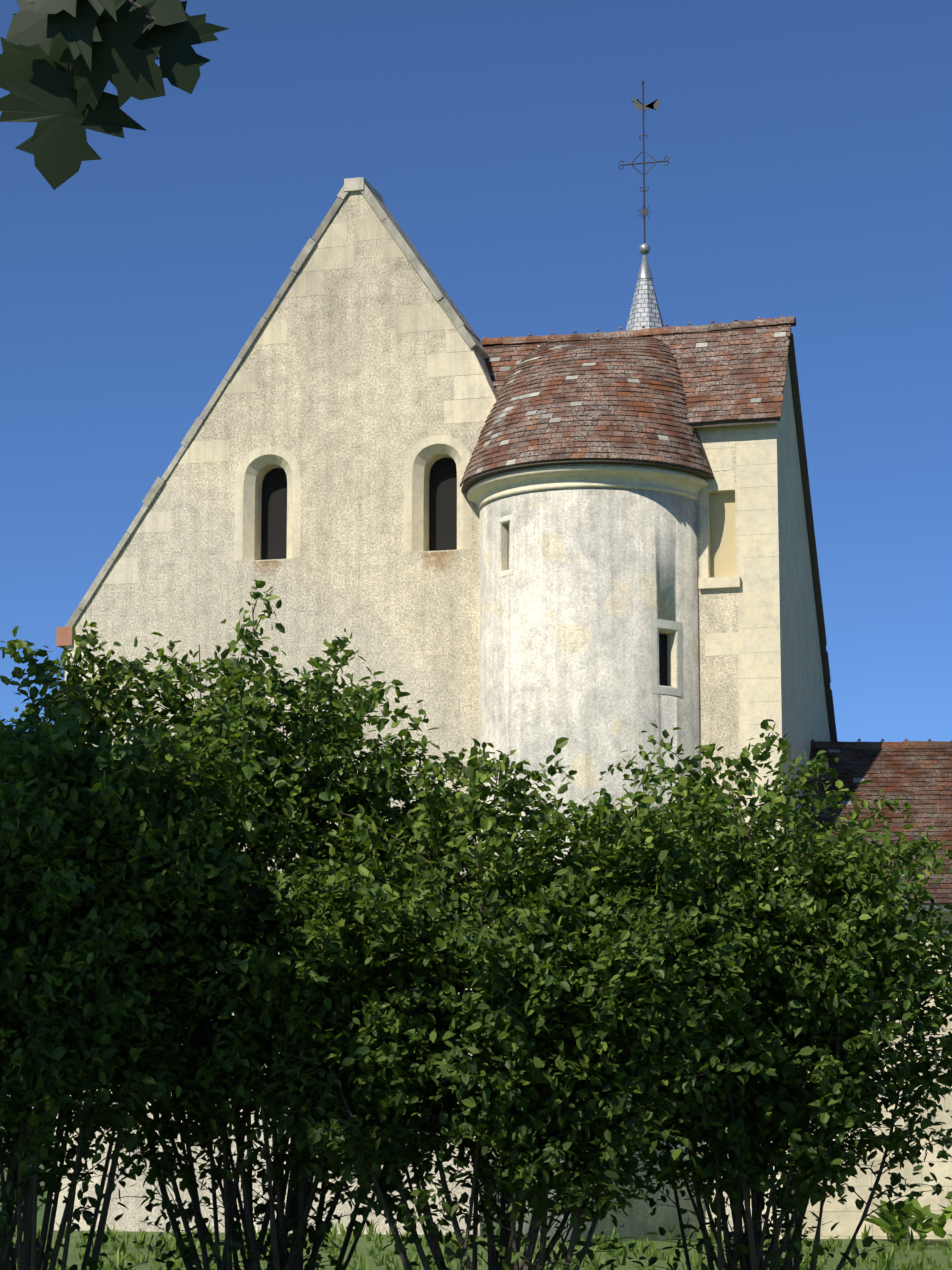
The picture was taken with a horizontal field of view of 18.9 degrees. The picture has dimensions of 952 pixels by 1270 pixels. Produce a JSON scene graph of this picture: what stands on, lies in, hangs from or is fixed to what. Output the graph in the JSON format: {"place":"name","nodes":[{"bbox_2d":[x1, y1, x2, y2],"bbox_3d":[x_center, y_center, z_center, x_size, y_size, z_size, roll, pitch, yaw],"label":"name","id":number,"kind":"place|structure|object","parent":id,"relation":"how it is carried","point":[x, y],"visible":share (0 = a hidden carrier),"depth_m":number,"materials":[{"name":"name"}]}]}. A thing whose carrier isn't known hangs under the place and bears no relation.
{"place":"outdoors","nodes":[
{"label":"outdoors","id":0,"kind":"place"},
{"bbox_2d":[67,0,156,72],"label":"maple twig","id":1,"kind":"object","parent":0,"point":[135,5],"visible":0.25,"depth_m":5.34,"materials":[{"name":"brown wood"}]},
{"bbox_2d":[0,0,228,189],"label":"maple leaves","id":2,"kind":"object","parent":1,"relation":"attached to","point":[121,46],"visible":0.98,"depth_m":5.37,"materials":[{"name":"green plant"}]},
{"bbox_2d":[56,191,744,1238],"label":"gable wall","id":3,"kind":"structure","parent":0,"point":[344,405],"depth_m":41.41,"materials":[{"name":"beige paint"}]},
{"bbox_2d":[52,215,495,1230],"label":"stone blocks","id":4,"kind":"structure","parent":3,"relation":"attached to","point":[472,389],"depth_m":41.98,"materials":[{"name":"beige stone"}]},
{"bbox_2d":[696,425,740,760],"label":"annex dressings","id":5,"kind":"structure","parent":3,"relation":"attached to","point":[723,439],"depth_m":39.92,"materials":[{"name":"beige stone"}]},
{"bbox_2d":[0,1112,951,1269],"bbox_3d":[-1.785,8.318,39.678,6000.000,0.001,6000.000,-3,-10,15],"label":"ground grass","id":6,"kind":"structure","parent":0,"point":[363,1244],"depth_m":34.60,"materials":[{"name":"green plant"}]},
{"bbox_2d":[0,635,298,1269],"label":"shrub stems","id":7,"kind":"object","parent":6,"relation":"on","point":[24,1255],"visible":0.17,"depth_m":17.84,"materials":[{"name":"green plant"}]},
{"bbox_2d":[0,619,324,1269],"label":"shrub leaves","id":8,"kind":"object","parent":7,"relation":"on","point":[129,919],"visible":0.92,"depth_m":17.53,"materials":[{"name":"green plant"}]},
{"bbox_2d":[57,592,550,1269],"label":"shrub stems","id":9,"kind":"object","parent":6,"relation":"on","point":[301,1202],"visible":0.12,"depth_m":19.00,"materials":[{"name":"brown plant"}]},
{"bbox_2d":[10,580,562,1269],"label":"shrub leaves","id":10,"kind":"object","parent":9,"relation":"on","point":[320,692],"visible":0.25,"depth_m":18.92,"materials":[{"name":"green plant"}]},
{"bbox_2d":[127,737,780,1269],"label":"bush","id":11,"kind":"object","parent":6,"relation":"on","point":[391,1085],"visible":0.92,"depth_m":17.81,"materials":[{"name":"green plant"}]},
{"bbox_2d":[13,1197,951,1269],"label":"grass blades","id":12,"kind":"object","parent":6,"relation":"on","point":[894,1225],"visible":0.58,"depth_m":34.71,"materials":[{"name":"green plant"}]},
{"bbox_2d":[480,487,703,1240],"bbox_3d":[1.650,3.272,39.871,3.200,10.220,3.200,-3,-10,15],"label":"stair turret","id":13,"kind":"object","parent":6,"relation":"on","point":[585,592],"visible":0.35,"depth_m":38.99,"materials":[{"name":"white paint"}]},
{"bbox_2d":[497,514,512,577],"bbox_3d":[0.401,-1.233,39.605,0.009,0.846,0.354,7,-12,-38],"label":"window frame","id":14,"kind":"object","parent":13,"relation":"attached to","point":[502,519],"visible":1,"depth_m":39.60,"materials":[{"name":"stone"}]},
{"bbox_2d":[460,337,711,486],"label":"turret roof tiles","id":15,"kind":"object","parent":13,"relation":"on","point":[544,395],"visible":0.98,"depth_m":39.87,"materials":[{"name":"brown tile"}]},
{"bbox_2d":[467,464,708,512],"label":"cornice","id":16,"kind":"structure","parent":13,"relation":"attached to","point":[481,493],"depth_m":39.27,"materials":[{"name":"beige stone"}]},
{"bbox_2d":[461,353,713,492],"bbox_3d":[1.470,-3.288,40.292,3.720,2.270,2.360,-3,-10,15],"label":"turret roof underlay","id":17,"kind":"object","parent":16,"relation":"on","point":[469,484],"visible":0.02,"depth_m":39.34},
{"bbox_2d":[659,633,667,685],"bbox_3d":[2.523,0.344,39.207,0.186,0.780,0.248,-3,-10,15],"label":"window opening","id":18,"kind":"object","parent":13,"relation":"on","point":[663,660],"depth_m":39.24,"materials":[{"name":"black glass"}]},
{"bbox_2d":[651,618,682,696],"bbox_3d":[2.621,0.308,39.084,0.572,1.034,0.024,7,-12,-37],"label":"window frame","id":19,"kind":"object","parent":13,"relation":"attached to","point":[662,623],"visible":1,"depth_m":39.04,"materials":[{"name":"stone"}]},
{"bbox_2d":[553,719,951,1269],"bbox_3d":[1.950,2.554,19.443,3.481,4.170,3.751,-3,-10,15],"label":"shrub leaves","id":20,"kind":"object","parent":6,"relation":"on","point":[859,963],"visible":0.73,"depth_m":18.75,"materials":[{"name":"green plant"}]},
{"bbox_2d":[703,904,951,1238],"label":"nave walls","id":21,"kind":"structure","parent":6,"relation":"on","point":[847,1215],"depth_m":38.30,"materials":[{"name":"beige stone"}]},
{"bbox_2d":[806,748,951,904],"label":"nave roof underlay","id":22,"kind":"object","parent":21,"relation":"on","point":[896,811],"depth_m":40.69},
{"bbox_2d":[795,748,951,904],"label":"nave roof tiles","id":23,"kind":"object","parent":22,"relation":"on","point":[916,783],"visible":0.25,"depth_m":40.71,"materials":[{"name":"brown tile"}]},
{"bbox_2d":[810,738,951,748],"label":"ridge tiles","id":24,"kind":"object","parent":23,"relation":"on","point":[858,744],"visible":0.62,"depth_m":41.58,"materials":[{"name":"brown tile"}]},
{"bbox_2d":[888,906,950,911],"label":"nave gutter","id":25,"kind":"object","parent":21,"relation":"attached to","point":[936,907],"depth_m":38.51,"materials":[{"name":"grey metal"}]},
{"bbox_3d":[-0.690,4.715,44.306,8.880,8.620,6.550,-3,-10,15],"label":"tower","id":26,"kind":"object","parent":6,"relation":"on","visible":0},
{"bbox_2d":[234,446,300,560],"bbox_3d":[-3.039,-1.936,41.723,1.020,1.700,0.001,-3,-10,15],"label":"window surround","id":27,"kind":"object","parent":26,"relation":"attached to","point":[285,454],"visible":1,"depth_m":41.75,"materials":[{"name":"beige stone"}]},
{"bbox_2d":[261,468,286,559],"bbox_3d":[-2.926,-1.840,42.120,0.800,1.800,0.001,-3,-10,15],"label":"window","id":28,"kind":"structure","parent":26,"relation":"attached to","point":[274,519],"depth_m":42.12,"materials":[{"name":"black glass"}]},
{"bbox_2d":[65,177,488,626],"bbox_3d":[-2.953,-3.312,42.372,6.385,6.673,0.960,-3,-10,15],"label":"gable coping","id":29,"kind":"object","parent":26,"relation":"attached to","point":[372,195],"visible":0.48,"depth_m":42.15,"materials":[{"name":"beige stone"}]},
{"bbox_2d":[56,627,72,647],"bbox_3d":[-5.959,0.092,42.647,0.250,0.280,0.940,-3,-10,15],"label":"brick eave stump","id":30,"kind":"object","parent":29,"relation":"attached to","point":[64,635],"visible":0.43,"depth_m":42.20,"materials":[{"name":"brick"}]},
{"bbox_2d":[252,551,453,576],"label":"rust stains","id":31,"kind":"object","parent":26,"relation":"attached to","point":[432,553],"visible":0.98,"depth_m":40.91,"materials":[{"name":"brown"}]},
{"bbox_2d":[403,435,471,551],"bbox_3d":[-0.551,-2.048,41.047,1.020,1.700,0.001,-3,-10,15],"label":"window surround","id":32,"kind":"object","parent":26,"relation":"attached to","point":[454,443],"visible":0.96,"depth_m":41.10,"materials":[{"name":"beige stone"}]},
{"bbox_2d":[429,457,456,550],"bbox_3d":[-0.439,-1.952,41.445,0.800,1.800,0.001,-3,-10,15],"label":"window","id":33,"kind":"structure","parent":26,"relation":"attached to","point":[443,505],"depth_m":41.44,"materials":[{"name":"black glass"}]},
{"bbox_2d":[0,0,951,1107],"label":"sky","id":34,"kind":"structure","parent":0,"point":[807,177],"materials":[{"name":"blue"}]},
{"bbox_2d":[735,359,829,1238],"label":"side wall","id":35,"kind":"structure","parent":0,"point":[792,694],"depth_m":39.82,"materials":[{"name":"beige stone"}]},
{"bbox_2d":[485,327,835,741],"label":"roof eaves","id":36,"kind":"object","parent":35,"relation":"on","point":[809,530],"depth_m":42.03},
{"bbox_2d":[483,323,790,423],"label":"annex roof tiles","id":37,"kind":"object","parent":36,"relation":"on","point":[749,364],"visible":0.44,"depth_m":40.62,"materials":[{"name":"brown tile"}]},
{"bbox_2d":[481,315,795,344],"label":"annex ridge tiles","id":38,"kind":"object","parent":37,"relation":"on","point":[736,323],"visible":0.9,"depth_m":41.48,"materials":[{"name":"brown tile"}]},
{"bbox_2d":[626,278,663,330],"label":"spirelet slates","id":39,"kind":"object","parent":36,"relation":"on","point":[645,311],"visible":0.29,"depth_m":42.38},
{"bbox_2d":[619,80,668,242],"bbox_3d":[2.521,-7.080,42.919,0.771,2.640,0.048,-3,-10,15],"label":"weathervane cross","id":40,"kind":"object","parent":39,"relation":"attached to","point":[642,106],"visible":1,"depth_m":42.96,"materials":[{"name":"grey metal"}]},
{"bbox_2d":[637,243,652,280],"bbox_3d":[2.521,-5.574,42.669,0.224,0.568,0.224,-3,-10,15],"label":"spire finial","id":41,"kind":"object","parent":39,"relation":"on","point":[644,269],"visible":1,"depth_m":42.62,"materials":[{"name":"silver metal"}]},
{"bbox_2d":[527,334,836,739],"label":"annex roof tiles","id":42,"kind":"object","parent":36,"relation":"on","point":[813,531],"visible":0.04,"depth_m":42.21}
]}

